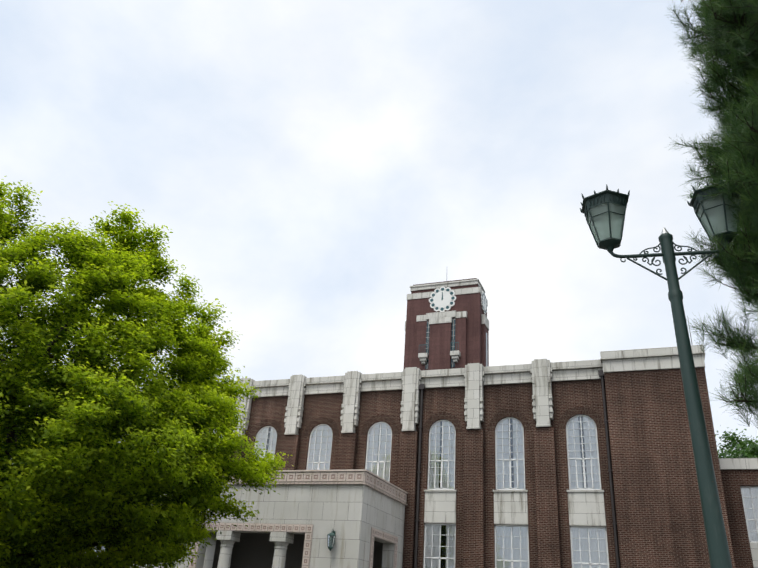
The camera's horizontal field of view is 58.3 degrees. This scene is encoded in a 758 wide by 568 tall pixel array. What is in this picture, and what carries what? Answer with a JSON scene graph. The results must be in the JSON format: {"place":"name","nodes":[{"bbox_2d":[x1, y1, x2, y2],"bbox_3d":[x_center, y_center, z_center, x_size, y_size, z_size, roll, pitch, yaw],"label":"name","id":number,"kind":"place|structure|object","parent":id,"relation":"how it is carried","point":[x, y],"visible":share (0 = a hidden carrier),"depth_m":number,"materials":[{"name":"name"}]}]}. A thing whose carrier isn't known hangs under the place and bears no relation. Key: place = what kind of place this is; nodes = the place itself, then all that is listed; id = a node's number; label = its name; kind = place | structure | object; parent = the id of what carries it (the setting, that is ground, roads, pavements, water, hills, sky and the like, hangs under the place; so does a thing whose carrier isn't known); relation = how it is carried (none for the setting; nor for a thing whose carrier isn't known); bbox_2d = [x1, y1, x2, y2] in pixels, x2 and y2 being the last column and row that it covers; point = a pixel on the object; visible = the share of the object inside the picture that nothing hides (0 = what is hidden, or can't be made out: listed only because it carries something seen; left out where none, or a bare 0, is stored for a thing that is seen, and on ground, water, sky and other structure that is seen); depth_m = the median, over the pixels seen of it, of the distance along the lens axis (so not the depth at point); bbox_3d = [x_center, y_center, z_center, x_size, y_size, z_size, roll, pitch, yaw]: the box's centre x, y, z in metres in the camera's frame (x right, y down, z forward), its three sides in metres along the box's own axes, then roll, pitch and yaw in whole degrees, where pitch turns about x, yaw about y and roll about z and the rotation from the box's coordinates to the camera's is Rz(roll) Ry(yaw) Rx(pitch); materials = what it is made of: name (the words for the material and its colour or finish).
{"place":"outdoors","nodes":[
{"label":"outdoors","id":0,"kind":"place"},
{"bbox_2d":[216,530,293,567],"bbox_3d":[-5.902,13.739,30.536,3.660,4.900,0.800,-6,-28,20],"label":"porch columns","id":1,"kind":"structure","parent":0,"point":[282,541],"depth_m":31.18,"materials":[{"name":"grey stone"}]},
{"bbox_2d":[153,484,404,567],"bbox_3d":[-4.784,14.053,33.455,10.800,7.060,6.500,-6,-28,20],"label":"porch granite walls","id":2,"kind":"structure","parent":0,"point":[351,515],"depth_m":30.97,"materials":[{"name":"grey stone"}]},
{"bbox_2d":[189,469,407,567],"bbox_3d":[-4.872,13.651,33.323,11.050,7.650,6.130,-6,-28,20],"label":"decorative trim","id":3,"kind":"structure","parent":2,"relation":"attached to","point":[366,477],"depth_m":31.36,"materials":[{"name":"beige stone"}]},
{"bbox_2d":[327,529,335,550],"bbox_3d":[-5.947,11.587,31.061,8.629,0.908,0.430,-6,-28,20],"label":"porch wall lanterns","id":4,"kind":"object","parent":2,"relation":"attached to","point":[331,540],"visible":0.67,"depth_m":29.53,"materials":[{"name":"green metal"}]},
{"bbox_2d":[212,533,382,567],"bbox_3d":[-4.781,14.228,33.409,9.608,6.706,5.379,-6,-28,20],"label":"entrance openings","id":5,"kind":"object","parent":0,"point":[252,550],"depth_m":36.97,"materials":[{"name":"black"}]},
{"bbox_2d":[0,0,757,456],"label":"sky","id":6,"kind":"structure","parent":0,"point":[313,164],"materials":[{"name":"white"}]},
{"bbox_2d":[64,367,757,567],"bbox_3d":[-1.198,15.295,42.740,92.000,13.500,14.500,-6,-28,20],"label":"brick walls","id":7,"kind":"structure","parent":0,"point":[659,516],"depth_m":33.30,"materials":[{"name":"brown brick"}]},
{"bbox_2d":[231,370,619,567],"bbox_3d":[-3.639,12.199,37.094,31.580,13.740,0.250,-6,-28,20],"label":"drainpipes","id":8,"kind":"object","parent":7,"relation":"attached to","point":[422,388],"visible":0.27,"depth_m":34.02,"materials":[{"name":"brown metal"}]},
{"bbox_2d":[95,345,757,567],"bbox_3d":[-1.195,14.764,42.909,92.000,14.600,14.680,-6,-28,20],"label":"stone trim","id":9,"kind":"structure","parent":7,"relation":"attached to","point":[586,507],"depth_m":35.73,"materials":[{"name":"grey stone"}]},
{"bbox_2d":[95,415,757,567],"bbox_3d":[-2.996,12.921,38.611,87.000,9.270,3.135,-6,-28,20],"label":"window frames","id":10,"kind":"structure","parent":7,"relation":"in","point":[590,564],"depth_m":34.31,"materials":[{"name":"white metal"}]},
{"bbox_2d":[92,416,757,567],"bbox_3d":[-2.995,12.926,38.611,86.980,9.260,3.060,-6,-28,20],"label":"window glass","id":11,"kind":"object","parent":10,"relation":"in","point":[497,487],"depth_m":34.21,"materials":[{"name":"grey glass"}]},
{"bbox_2d":[97,417,757,567],"bbox_3d":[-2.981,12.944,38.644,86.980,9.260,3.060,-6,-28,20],"label":"window curtains","id":12,"kind":"object","parent":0,"point":[585,554],"depth_m":34.20,"materials":[{"name":"white fabric"}]},
{"label":"ground","id":13,"kind":"structure","parent":0,"visible":0},
{"bbox_2d":[265,417,589,567],"bbox_3d":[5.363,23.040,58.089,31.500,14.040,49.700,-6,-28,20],"label":"windows","id":14,"kind":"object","parent":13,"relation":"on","point":[443,542],"depth_m":34.64,"materials":[{"name":"black glass"}]},
{"bbox_2d":[404,278,488,370],"bbox_3d":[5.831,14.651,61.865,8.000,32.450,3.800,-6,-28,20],"label":"clock tower","id":15,"kind":"structure","parent":13,"relation":"on","point":[471,330],"depth_m":64.93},
{"bbox_2d":[405,279,488,364],"bbox_3d":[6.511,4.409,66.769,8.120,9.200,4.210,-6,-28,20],"label":"clock tower stone bands","id":16,"kind":"object","parent":15,"relation":"attached to","point":[439,317],"visible":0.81,"depth_m":66.23,"materials":[{"name":"grey stone"}]},
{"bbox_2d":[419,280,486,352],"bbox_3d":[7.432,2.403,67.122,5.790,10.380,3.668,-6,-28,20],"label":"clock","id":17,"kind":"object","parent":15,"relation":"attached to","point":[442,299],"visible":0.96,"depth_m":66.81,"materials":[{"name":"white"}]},
{"bbox_2d":[425,319,487,368],"bbox_3d":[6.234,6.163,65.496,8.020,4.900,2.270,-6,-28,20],"label":"tower windows","id":18,"kind":"structure","parent":15,"relation":"in","point":[452,344],"depth_m":64.53,"materials":[{"name":"black glass"}]},
{"bbox_3d":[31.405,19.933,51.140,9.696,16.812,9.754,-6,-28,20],"label":"trunk and limbs","id":19,"kind":"object","parent":13,"relation":"on","visible":0},
{"bbox_2d":[715,425,757,457],"bbox_3d":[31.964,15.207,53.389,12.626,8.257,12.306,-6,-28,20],"label":"tree foliage","id":20,"kind":"object","parent":19,"relation":"attached to","point":[745,451],"visible":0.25,"depth_m":54.42,"materials":[{"name":"green plant"}]},
{"label":"plaza paving","id":21,"kind":"structure","parent":0,"visible":0},
{"bbox_2d":[0,176,292,567],"bbox_3d":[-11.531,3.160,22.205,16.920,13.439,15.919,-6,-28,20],"label":"tree leaves","id":22,"kind":"object","parent":21,"relation":"on","point":[156,415],"visible":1,"depth_m":18.53,"materials":[{"name":"green plant"}]},
{"bbox_2d":[580,176,740,567],"bbox_3d":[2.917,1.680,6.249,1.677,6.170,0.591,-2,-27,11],"label":"street lamp","id":23,"kind":"object","parent":21,"relation":"on","point":[604,211],"visible":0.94,"depth_m":7.11,"materials":[{"name":"green metal"}]},
{"bbox_2d":[673,0,757,405],"bbox_3d":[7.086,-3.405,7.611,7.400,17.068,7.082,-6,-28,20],"label":"pine tree trunk and boughs","id":24,"kind":"object","parent":21,"relation":"on","point":[755,130],"visible":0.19,"depth_m":7.59,"materials":[{"name":"green plant"}]},
{"bbox_2d":[664,0,757,427],"bbox_3d":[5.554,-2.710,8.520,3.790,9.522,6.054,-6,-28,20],"label":"pine needles","id":25,"kind":"object","parent":24,"relation":"attached to","point":[749,70],"visible":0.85,"depth_m":7.54,"materials":[{"name":"green plant"}]}
]}

